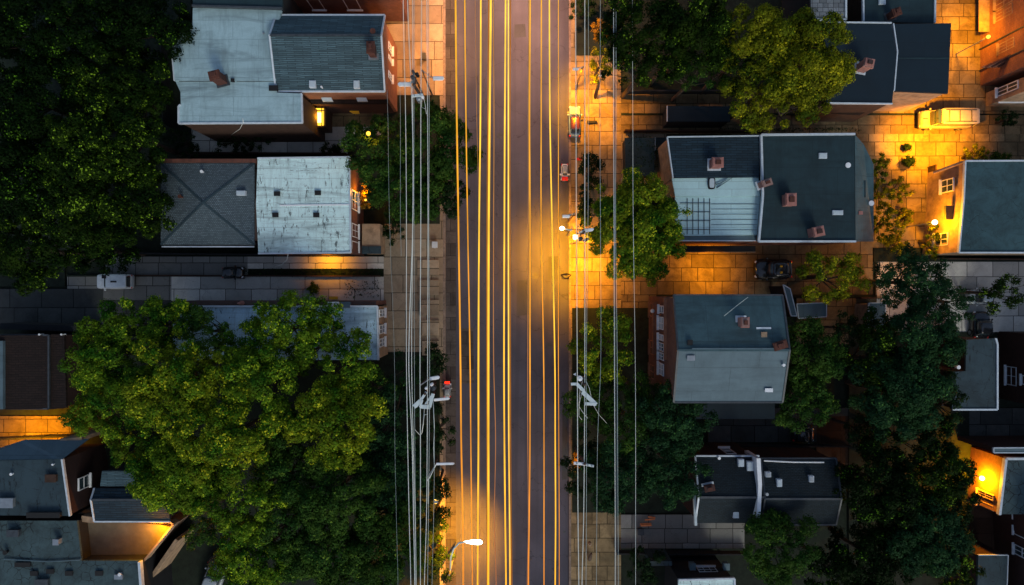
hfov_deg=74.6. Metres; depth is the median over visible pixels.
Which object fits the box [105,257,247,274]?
driveway
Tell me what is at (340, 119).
path
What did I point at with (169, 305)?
tree
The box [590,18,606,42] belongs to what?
bush
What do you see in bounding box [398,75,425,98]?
street lamp
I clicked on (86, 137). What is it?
tree
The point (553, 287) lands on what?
light line
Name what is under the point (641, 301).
path
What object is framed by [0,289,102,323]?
path
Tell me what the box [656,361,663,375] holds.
window
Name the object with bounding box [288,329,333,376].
tree
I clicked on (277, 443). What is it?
tree
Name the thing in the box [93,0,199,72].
tree
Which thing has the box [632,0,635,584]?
overhead cable
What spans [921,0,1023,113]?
path
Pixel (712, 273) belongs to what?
driveway
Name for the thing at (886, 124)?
driveway
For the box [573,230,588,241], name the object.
utility pole
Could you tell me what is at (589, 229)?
street lamp
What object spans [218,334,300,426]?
tree
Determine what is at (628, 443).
tree
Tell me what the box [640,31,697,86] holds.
tree
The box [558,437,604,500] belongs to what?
tree
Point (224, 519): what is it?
tree
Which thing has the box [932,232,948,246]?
window
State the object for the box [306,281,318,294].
bush
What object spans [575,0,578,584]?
overhead cable
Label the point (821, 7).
house
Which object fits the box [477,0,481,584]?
light line
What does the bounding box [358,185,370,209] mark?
bush
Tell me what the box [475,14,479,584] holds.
light line
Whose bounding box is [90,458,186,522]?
house
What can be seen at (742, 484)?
house
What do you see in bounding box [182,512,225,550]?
tree
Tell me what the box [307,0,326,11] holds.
window
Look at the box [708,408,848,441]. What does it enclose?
path
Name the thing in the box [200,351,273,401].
tree
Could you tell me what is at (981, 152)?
bush
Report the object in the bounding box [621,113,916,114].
planting strip
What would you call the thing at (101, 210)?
tree
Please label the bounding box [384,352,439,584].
planting bed
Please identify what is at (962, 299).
tree
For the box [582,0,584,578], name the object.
overhead cable
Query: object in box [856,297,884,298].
fence
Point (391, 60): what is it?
window
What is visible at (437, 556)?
tree
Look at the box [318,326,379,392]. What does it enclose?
tree
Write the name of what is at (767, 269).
parked car
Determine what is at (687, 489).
tree
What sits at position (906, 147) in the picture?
bush
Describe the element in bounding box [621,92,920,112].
driveway
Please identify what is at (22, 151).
tree
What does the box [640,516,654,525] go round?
plank stack
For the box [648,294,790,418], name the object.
house
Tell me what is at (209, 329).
tree
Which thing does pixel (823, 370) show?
tree
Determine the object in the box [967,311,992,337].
parked car
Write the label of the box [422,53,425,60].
bin
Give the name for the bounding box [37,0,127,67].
tree
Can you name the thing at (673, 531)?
driveway
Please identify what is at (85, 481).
window
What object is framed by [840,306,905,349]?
tree
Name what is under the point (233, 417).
tree
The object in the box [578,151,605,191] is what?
tree
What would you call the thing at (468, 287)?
light line
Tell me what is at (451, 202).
tree
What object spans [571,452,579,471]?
bush
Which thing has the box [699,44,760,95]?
tree
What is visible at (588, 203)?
tree
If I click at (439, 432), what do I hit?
tree
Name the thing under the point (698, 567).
window
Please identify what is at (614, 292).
overhead cable
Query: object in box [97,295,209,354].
tree
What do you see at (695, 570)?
house
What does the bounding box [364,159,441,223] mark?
tree
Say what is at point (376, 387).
tree
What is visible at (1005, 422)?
path
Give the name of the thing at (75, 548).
house
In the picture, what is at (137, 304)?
path
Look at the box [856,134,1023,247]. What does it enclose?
path
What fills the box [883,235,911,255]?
bush
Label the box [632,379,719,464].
tree
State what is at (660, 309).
window
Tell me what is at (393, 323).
overhead cable
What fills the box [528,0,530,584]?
light line
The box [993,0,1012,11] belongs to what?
window
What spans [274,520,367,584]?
tree
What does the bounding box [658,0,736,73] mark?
tree
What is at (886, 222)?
bush
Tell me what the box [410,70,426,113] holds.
utility pole
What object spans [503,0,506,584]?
light line
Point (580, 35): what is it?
planting bed
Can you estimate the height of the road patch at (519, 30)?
0.001 m
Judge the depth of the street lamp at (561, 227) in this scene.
51.81 m
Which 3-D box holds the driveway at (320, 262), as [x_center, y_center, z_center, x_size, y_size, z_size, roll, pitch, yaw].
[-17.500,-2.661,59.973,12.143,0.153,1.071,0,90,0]
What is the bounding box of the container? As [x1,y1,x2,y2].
[663,106,729,127]
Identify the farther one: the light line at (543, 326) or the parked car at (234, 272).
the parked car at (234, 272)
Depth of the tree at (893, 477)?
52.10 m
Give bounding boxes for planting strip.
[67,275,383,276]
[348,135,383,155]
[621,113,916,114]
[873,248,1023,261]
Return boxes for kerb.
[443,0,570,584]
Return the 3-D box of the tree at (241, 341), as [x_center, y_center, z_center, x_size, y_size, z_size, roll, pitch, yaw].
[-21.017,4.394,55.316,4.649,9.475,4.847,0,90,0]
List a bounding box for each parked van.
[97,274,134,290]
[917,108,979,130]
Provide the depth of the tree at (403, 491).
52.83 m
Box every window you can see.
[78,472,91,490]
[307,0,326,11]
[343,0,362,11]
[352,189,359,212]
[352,223,359,239]
[379,308,386,317]
[379,323,386,333]
[379,336,386,347]
[388,41,393,56]
[388,54,393,65]
[388,70,393,83]
[648,302,651,317]
[648,339,654,355]
[648,362,654,379]
[656,315,663,329]
[656,332,663,341]
[656,341,663,351]
[656,351,663,360]
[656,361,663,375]
[657,304,663,313]
[696,565,717,571]
[718,446,736,453]
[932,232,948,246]
[939,177,954,194]
[975,487,993,500]
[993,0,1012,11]
[993,2,1012,23]
[995,80,1018,97]
[996,37,1014,55]
[1004,365,1016,385]
[1011,525,1023,538]
[1011,542,1023,557]
[1019,374,1023,385]
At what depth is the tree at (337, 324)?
51.66 m
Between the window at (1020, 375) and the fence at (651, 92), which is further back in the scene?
the fence at (651, 92)
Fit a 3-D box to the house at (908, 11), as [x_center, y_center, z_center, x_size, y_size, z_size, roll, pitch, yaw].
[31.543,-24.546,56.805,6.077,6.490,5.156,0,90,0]
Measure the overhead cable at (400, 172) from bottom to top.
0.273 m
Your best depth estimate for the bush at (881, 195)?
58.60 m
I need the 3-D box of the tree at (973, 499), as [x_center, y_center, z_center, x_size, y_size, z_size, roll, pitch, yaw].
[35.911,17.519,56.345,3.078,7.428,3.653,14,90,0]
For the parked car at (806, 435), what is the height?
1.480 m
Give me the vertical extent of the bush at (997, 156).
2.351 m
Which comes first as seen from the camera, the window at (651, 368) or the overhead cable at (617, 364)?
the overhead cable at (617, 364)
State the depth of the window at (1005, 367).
58.82 m
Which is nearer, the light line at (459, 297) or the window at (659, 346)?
the light line at (459, 297)
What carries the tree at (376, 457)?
on the planting bed at (389, 357)
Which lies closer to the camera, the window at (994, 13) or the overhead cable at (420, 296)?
the overhead cable at (420, 296)
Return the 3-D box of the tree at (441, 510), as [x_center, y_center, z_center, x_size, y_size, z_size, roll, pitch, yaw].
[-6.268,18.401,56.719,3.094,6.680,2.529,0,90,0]
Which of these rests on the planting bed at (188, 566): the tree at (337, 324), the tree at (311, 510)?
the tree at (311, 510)
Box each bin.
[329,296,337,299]
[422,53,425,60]
[432,242,437,247]
[638,528,643,535]
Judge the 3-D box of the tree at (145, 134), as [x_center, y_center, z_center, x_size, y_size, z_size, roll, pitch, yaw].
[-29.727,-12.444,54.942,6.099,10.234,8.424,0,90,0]
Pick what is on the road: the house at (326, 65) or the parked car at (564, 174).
the parked car at (564, 174)
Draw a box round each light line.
[455,0,463,584]
[464,0,472,584]
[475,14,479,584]
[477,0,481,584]
[486,0,488,427]
[487,0,491,584]
[493,0,496,584]
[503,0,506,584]
[508,0,510,584]
[509,0,511,584]
[527,0,528,584]
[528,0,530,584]
[541,0,544,584]
[549,0,555,584]
[558,0,559,584]
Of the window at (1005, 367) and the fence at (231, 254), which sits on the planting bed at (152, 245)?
the fence at (231, 254)
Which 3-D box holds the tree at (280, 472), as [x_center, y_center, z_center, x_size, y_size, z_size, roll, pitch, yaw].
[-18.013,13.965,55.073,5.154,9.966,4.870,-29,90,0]
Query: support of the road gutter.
on the road
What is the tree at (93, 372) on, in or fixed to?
on the planting bed at (188, 566)
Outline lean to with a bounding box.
[769,284,796,315]
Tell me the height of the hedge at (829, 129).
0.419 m
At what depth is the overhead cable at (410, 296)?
50.94 m
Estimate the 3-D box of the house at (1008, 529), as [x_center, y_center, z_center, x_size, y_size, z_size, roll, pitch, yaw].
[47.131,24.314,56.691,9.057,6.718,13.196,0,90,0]
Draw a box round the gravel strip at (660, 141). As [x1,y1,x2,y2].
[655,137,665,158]
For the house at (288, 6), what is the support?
on the ground
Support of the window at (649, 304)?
in the house at (725, 356)
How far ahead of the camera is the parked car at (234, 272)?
59.02 m
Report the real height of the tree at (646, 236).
9.280 m
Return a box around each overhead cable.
[387,99,397,564]
[400,113,400,232]
[403,0,410,584]
[407,0,414,584]
[411,0,415,565]
[414,0,416,584]
[420,0,421,584]
[424,0,427,584]
[427,0,429,584]
[432,408,434,568]
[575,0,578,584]
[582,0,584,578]
[586,0,588,541]
[596,0,600,584]
[613,9,615,584]
[614,11,616,584]
[615,162,618,584]
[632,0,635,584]
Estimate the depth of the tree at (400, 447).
52.51 m
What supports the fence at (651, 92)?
on the driveway at (644, 103)
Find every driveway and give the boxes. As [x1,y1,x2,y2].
[67,277,170,300]
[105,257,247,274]
[171,277,383,300]
[248,257,383,268]
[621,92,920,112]
[621,115,1023,133]
[621,242,872,294]
[621,514,743,547]
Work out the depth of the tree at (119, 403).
50.55 m
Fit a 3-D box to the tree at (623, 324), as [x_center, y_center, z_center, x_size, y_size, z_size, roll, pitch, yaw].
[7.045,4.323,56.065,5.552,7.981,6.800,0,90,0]
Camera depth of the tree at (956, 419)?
53.56 m
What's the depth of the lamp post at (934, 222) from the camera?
56.55 m
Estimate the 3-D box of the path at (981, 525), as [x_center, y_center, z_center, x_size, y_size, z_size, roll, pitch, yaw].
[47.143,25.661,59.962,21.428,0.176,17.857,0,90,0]
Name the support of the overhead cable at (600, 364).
attached to the utility pole at (592, 401)
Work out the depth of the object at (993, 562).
56.40 m
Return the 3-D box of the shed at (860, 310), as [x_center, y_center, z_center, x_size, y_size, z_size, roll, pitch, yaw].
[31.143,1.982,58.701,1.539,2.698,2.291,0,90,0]
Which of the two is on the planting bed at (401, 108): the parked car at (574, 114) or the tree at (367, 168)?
the tree at (367, 168)
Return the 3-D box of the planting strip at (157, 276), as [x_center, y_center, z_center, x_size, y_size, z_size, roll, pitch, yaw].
[-25.536,-1.482,59.938,28.214,0.224,0.143,0,90,0]
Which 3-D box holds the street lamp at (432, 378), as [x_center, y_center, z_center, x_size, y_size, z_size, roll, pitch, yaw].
[-6.450,6.766,55.591,1.992,8.922,0.450,-26,90,0]
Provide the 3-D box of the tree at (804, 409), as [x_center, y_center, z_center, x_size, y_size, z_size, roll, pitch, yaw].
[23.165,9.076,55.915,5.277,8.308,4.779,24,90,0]
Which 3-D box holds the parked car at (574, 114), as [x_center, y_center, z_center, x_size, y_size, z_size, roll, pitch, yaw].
[5.523,-15.074,59.160,1.360,1.480,2.750,0,90,0]
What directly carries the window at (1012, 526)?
in the house at (1008, 529)
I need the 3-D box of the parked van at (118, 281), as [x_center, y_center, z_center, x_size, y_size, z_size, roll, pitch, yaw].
[-35.003,-0.967,59.060,3.100,1.680,1.660,0,90,0]
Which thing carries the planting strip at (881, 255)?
on the ground
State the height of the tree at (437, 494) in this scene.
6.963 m
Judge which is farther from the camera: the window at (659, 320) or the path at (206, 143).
the path at (206, 143)
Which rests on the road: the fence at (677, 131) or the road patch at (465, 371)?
the road patch at (465, 371)
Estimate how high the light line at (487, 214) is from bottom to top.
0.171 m
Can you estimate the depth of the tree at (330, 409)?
49.63 m
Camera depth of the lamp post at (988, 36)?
57.01 m
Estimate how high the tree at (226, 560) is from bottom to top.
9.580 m
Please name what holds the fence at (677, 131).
on the driveway at (886, 124)
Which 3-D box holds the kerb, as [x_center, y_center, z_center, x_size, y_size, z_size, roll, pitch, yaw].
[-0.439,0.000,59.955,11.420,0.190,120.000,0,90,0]
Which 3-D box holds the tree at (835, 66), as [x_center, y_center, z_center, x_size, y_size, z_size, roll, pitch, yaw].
[22.109,-17.164,54.068,7.943,11.969,8.917,-19,90,0]
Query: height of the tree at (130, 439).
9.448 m
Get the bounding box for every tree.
[0,0,95,82]
[0,54,83,146]
[0,126,74,224]
[0,211,87,296]
[27,106,132,200]
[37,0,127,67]
[37,168,141,258]
[56,379,141,448]
[57,314,148,397]
[58,43,173,128]
[69,226,145,276]
[92,77,182,184]
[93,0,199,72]
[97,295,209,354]
[102,164,176,247]
[103,366,161,423]
[110,421,191,471]
[117,336,222,439]
[124,433,225,517]
[160,301,206,339]
[169,395,282,488]
[178,304,230,353]
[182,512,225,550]
[188,464,287,542]
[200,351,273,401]
[206,509,310,584]
[210,319,266,377]
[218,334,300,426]
[242,290,333,366]
[249,447,320,509]
[249,502,312,559]
[252,407,316,476]
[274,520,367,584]
[275,372,388,474]
[276,451,390,542]
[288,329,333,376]
[294,295,345,344]
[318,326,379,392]
[338,112,407,189]
[338,502,429,584]
[347,432,406,506]
[351,485,423,544]
[352,367,397,418]
[363,374,423,474]
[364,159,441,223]
[372,435,434,525]
[386,349,423,390]
[390,99,485,205]
[411,530,455,584]
[414,498,453,534]
[419,156,472,219]
[419,403,456,456]
[421,341,447,376]
[421,469,451,505]
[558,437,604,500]
[560,371,626,439]
[566,304,634,387]
[575,189,593,227]
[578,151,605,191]
[578,438,664,518]
[583,164,688,279]
[589,40,612,86]
[589,183,651,240]
[596,0,688,74]
[596,381,663,462]
[600,42,673,98]
[607,240,668,286]
[622,369,661,412]
[626,544,666,584]
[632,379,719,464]
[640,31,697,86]
[641,442,713,511]
[650,195,694,242]
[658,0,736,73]
[664,54,719,101]
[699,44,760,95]
[712,1,806,77]
[716,65,789,134]
[738,508,821,584]
[745,6,858,127]
[760,89,833,130]
[772,375,840,433]
[786,314,847,390]
[794,248,872,304]
[799,543,856,584]
[818,310,866,352]
[818,511,917,584]
[832,411,880,454]
[832,439,924,524]
[836,311,901,398]
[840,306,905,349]
[845,347,956,443]
[858,417,957,469]
[858,490,936,553]
[865,302,969,377]
[868,243,952,313]
[882,492,979,578]
[889,437,977,509]
[907,277,975,327]
[920,555,986,584]
[921,490,983,527]
[932,368,969,434]
[960,273,1023,316]
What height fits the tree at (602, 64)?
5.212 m
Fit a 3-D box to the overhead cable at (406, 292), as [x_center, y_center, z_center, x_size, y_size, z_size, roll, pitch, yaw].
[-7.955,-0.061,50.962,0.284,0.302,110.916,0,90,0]
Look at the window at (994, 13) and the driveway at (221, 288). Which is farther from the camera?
the driveway at (221, 288)
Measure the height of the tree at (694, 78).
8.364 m
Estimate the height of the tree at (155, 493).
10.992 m
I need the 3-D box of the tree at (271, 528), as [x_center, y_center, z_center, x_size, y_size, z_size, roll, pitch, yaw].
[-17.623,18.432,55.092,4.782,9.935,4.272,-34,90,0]
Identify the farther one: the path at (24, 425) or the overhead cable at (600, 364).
the path at (24, 425)
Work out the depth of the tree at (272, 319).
50.80 m
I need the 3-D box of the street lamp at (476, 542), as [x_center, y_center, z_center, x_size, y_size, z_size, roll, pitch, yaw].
[-4.128,20.116,55.180,1.471,9.740,4.645,37,90,0]
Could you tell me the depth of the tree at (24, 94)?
50.51 m
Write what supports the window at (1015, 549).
in the house at (1008, 529)
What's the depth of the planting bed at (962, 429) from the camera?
59.82 m
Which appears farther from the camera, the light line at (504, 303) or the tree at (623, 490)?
the tree at (623, 490)
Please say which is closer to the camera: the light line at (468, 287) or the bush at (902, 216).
the light line at (468, 287)
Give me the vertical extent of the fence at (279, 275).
0.470 m
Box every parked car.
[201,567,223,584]
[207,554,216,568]
[222,265,244,279]
[442,381,451,396]
[560,164,569,181]
[567,106,582,137]
[753,257,792,280]
[791,426,813,444]
[964,287,992,305]
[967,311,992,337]
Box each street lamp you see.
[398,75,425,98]
[420,376,439,385]
[422,70,443,95]
[424,391,449,404]
[427,458,454,480]
[449,540,481,575]
[560,226,572,236]
[562,213,575,222]
[573,66,582,89]
[578,228,593,233]
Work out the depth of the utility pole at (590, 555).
57.87 m
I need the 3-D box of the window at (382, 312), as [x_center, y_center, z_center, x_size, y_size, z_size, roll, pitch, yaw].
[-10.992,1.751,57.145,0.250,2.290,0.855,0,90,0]
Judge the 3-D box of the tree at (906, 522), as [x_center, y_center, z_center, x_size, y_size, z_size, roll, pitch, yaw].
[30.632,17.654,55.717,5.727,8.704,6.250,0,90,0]
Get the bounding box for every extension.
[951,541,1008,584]
[958,435,1023,452]
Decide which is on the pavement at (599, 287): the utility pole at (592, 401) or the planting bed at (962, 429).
the utility pole at (592, 401)
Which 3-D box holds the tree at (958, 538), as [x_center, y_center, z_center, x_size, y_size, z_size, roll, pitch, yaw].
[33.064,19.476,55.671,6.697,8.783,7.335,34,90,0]
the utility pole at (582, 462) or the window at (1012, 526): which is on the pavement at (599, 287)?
the utility pole at (582, 462)
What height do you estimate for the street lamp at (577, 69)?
7.723 m
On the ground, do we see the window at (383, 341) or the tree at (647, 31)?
the tree at (647, 31)
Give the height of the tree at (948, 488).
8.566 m
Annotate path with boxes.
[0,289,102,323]
[0,416,70,447]
[103,301,171,325]
[191,127,381,153]
[332,113,383,126]
[621,134,665,183]
[621,295,655,307]
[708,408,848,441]
[796,298,876,343]
[816,416,848,471]
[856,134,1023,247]
[876,262,1023,331]
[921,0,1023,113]
[969,408,1023,435]
[969,501,993,548]
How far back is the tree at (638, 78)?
51.59 m
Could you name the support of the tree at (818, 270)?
on the driveway at (712, 273)
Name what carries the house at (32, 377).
on the ground
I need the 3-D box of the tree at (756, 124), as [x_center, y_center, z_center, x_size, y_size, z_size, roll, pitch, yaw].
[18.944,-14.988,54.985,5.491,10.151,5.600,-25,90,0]
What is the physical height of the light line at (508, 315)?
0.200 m
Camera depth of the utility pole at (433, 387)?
50.89 m
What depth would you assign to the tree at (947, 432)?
52.52 m
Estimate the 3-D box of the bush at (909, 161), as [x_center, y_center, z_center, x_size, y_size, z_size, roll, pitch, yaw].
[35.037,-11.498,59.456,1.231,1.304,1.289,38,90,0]
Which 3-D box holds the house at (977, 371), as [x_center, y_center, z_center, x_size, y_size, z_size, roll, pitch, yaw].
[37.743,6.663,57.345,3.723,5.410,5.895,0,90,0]
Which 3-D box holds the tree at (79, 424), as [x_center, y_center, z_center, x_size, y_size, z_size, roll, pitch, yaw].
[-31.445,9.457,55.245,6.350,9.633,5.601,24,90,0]
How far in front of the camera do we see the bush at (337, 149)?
58.55 m
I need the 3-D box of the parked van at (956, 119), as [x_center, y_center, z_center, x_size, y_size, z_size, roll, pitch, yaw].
[38.169,-15.250,58.900,4.660,2.000,1.930,0,90,0]
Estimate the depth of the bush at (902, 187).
58.63 m
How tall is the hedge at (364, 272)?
0.425 m
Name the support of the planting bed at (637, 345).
on the ground
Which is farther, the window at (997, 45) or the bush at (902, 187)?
the bush at (902, 187)
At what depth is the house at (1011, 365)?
58.40 m
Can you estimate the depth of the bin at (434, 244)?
59.33 m
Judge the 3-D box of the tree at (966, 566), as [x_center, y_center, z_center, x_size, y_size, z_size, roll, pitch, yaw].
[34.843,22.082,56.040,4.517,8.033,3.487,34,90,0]
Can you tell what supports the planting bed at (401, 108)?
on the pavement at (395, 266)
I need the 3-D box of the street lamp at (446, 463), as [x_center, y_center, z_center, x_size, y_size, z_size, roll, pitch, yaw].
[-5.825,13.626,55.591,3.031,8.923,0.954,-39,90,0]
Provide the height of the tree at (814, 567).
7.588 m
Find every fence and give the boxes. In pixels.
[0,433,75,439]
[106,253,356,256]
[134,275,379,276]
[617,549,745,555]
[624,129,764,132]
[628,90,731,94]
[656,295,876,297]
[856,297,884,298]
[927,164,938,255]
[934,258,1023,259]
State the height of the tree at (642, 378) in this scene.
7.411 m
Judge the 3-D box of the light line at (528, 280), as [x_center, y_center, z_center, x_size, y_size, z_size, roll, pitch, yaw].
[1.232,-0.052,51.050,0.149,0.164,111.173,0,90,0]
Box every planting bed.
[0,0,191,252]
[0,254,65,285]
[71,336,383,584]
[384,95,439,223]
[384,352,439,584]
[572,308,667,512]
[576,0,620,54]
[848,332,968,584]
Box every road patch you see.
[461,328,473,383]
[514,24,525,37]
[517,280,528,315]
[548,256,557,279]
[562,404,567,479]
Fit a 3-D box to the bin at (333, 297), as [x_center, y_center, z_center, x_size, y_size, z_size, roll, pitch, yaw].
[-15.796,0.486,59.665,0.756,0.470,0.285,0,90,0]
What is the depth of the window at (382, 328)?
57.59 m
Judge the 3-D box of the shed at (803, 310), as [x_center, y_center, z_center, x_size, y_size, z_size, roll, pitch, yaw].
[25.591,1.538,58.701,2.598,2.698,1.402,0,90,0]
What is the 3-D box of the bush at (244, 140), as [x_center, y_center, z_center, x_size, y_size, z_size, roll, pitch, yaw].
[-23.189,-13.190,58.756,5.442,2.681,2.490,0,90,0]
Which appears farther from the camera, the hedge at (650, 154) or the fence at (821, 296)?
the fence at (821, 296)
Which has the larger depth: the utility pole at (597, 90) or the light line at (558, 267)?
the utility pole at (597, 90)
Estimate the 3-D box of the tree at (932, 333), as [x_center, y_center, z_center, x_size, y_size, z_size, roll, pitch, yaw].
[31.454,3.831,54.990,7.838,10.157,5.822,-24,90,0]
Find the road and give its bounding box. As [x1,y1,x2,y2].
[456,0,568,584]
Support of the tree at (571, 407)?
on the planting bed at (637, 345)
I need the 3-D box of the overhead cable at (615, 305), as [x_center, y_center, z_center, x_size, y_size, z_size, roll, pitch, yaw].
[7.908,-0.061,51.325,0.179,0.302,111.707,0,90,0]
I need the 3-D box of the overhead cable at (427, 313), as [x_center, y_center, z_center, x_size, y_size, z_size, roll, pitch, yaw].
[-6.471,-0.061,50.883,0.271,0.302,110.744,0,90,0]
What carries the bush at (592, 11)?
on the planting bed at (580, 35)
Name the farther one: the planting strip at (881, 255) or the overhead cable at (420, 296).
the planting strip at (881, 255)
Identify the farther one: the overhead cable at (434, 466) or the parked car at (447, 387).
the parked car at (447, 387)
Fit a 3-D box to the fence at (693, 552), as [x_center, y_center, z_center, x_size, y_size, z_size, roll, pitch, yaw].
[15.000,22.982,59.440,11.550,1.120,0.121,0,90,0]
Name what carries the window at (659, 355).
in the house at (725, 356)
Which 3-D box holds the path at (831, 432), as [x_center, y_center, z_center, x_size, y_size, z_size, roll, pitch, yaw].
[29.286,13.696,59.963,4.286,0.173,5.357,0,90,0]
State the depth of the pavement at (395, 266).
59.88 m
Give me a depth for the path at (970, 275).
59.88 m
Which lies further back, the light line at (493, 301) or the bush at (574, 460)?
the bush at (574, 460)
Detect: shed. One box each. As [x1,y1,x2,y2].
[787,302,826,318]
[854,302,885,328]
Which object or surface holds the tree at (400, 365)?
on the planting bed at (389, 357)
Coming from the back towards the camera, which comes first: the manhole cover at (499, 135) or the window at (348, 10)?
the manhole cover at (499, 135)
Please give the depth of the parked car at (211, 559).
58.69 m
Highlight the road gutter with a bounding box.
[446,0,455,584]
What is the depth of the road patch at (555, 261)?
59.99 m
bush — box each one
[160,125,201,158]
[212,136,275,155]
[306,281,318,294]
[319,141,346,155]
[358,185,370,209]
[381,201,405,245]
[569,0,596,19]
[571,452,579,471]
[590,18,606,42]
[872,151,892,183]
[874,182,888,209]
[874,202,905,244]
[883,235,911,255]
[885,176,914,204]
[894,207,914,230]
[900,142,912,151]
[901,154,916,168]
[917,221,941,259]
[961,142,992,159]
[989,150,1013,159]
[993,109,1019,126]
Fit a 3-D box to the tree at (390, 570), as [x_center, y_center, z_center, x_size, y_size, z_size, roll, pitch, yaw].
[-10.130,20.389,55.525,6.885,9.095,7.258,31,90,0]
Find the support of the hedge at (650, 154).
on the path at (623, 136)
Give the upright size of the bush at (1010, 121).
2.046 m
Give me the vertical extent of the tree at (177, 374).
11.902 m
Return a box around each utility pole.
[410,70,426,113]
[413,380,436,483]
[571,373,605,421]
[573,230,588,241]
[574,446,593,466]
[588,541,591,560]
[594,70,601,98]
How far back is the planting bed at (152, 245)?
59.83 m
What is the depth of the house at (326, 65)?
52.74 m
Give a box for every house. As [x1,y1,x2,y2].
[0,322,101,409]
[0,427,111,517]
[0,505,192,584]
[78,507,91,513]
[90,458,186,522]
[160,159,257,246]
[172,8,324,141]
[172,300,387,359]
[192,0,303,13]
[255,156,384,255]
[269,14,396,132]
[294,0,408,20]
[644,549,735,584]
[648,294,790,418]
[654,133,873,251]
[680,442,842,525]
[782,0,846,41]
[794,21,950,121]
[846,0,935,23]
[917,336,998,410]
[922,160,1023,254]
[967,447,1023,514]
[978,0,1023,85]
[986,77,1023,105]
[993,511,1023,584]
[998,331,1023,403]
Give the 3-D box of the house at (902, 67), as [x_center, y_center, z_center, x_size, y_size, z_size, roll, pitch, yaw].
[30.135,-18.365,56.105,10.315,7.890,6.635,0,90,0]
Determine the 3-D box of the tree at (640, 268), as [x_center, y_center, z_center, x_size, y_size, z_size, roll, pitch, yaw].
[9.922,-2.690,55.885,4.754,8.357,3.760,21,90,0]
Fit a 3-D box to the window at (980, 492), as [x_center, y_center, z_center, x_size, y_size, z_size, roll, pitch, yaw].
[40.513,17.338,57.595,0.250,1.990,0.709,0,90,0]
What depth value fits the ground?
60.06 m
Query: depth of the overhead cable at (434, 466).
51.00 m
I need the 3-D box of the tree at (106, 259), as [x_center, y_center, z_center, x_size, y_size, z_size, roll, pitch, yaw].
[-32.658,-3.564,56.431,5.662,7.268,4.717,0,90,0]
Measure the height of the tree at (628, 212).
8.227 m
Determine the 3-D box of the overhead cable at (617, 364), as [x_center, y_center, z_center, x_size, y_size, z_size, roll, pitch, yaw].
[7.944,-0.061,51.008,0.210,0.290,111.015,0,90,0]
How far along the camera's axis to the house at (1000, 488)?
56.35 m
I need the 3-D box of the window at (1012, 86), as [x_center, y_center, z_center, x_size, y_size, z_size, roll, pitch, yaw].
[42.132,-17.368,57.245,0.250,2.490,0.920,0,90,0]
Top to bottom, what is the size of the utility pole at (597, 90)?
6.071 m
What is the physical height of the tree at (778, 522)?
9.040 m
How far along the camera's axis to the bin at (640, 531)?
59.33 m
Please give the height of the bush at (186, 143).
2.899 m
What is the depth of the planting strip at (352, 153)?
59.82 m
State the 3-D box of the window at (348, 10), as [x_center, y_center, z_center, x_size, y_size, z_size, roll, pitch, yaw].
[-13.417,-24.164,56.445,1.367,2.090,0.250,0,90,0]
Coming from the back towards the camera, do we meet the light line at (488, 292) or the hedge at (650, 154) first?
the hedge at (650, 154)
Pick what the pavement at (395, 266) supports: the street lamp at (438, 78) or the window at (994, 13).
the street lamp at (438, 78)
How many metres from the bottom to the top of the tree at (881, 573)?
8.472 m
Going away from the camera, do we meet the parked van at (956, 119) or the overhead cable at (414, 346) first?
the overhead cable at (414, 346)
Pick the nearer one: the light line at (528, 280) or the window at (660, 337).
the light line at (528, 280)
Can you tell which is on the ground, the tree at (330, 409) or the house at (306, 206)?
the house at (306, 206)
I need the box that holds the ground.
[0,0,1023,584]
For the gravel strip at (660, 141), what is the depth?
59.84 m
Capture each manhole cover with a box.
[497,133,502,138]
[546,343,551,348]
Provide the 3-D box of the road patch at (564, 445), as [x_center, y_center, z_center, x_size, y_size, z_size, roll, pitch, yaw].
[4.732,13.339,59.990,0.536,0.001,6.786,0,90,0]
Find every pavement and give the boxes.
[384,0,442,584]
[571,0,620,584]
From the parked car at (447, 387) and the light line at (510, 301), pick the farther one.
the parked car at (447, 387)
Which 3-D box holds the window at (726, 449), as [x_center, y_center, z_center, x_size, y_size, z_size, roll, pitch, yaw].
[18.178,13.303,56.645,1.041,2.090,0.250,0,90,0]
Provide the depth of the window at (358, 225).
57.81 m
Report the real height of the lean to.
3.498 m
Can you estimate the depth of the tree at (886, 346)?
52.00 m
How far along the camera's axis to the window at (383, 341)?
57.78 m
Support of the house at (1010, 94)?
on the path at (966, 89)
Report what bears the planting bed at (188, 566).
on the ground
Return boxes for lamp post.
[907,220,937,226]
[955,35,990,54]
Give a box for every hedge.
[244,268,382,276]
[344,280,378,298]
[628,134,657,169]
[719,127,859,131]
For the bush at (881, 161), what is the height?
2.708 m
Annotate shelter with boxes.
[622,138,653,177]
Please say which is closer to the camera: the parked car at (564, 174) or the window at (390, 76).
the window at (390, 76)
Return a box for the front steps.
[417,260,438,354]
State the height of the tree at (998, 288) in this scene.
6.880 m
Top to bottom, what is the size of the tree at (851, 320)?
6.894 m
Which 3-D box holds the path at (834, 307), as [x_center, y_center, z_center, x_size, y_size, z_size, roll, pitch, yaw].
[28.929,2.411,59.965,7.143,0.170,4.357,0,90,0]
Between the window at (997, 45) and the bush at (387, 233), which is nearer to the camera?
the window at (997, 45)

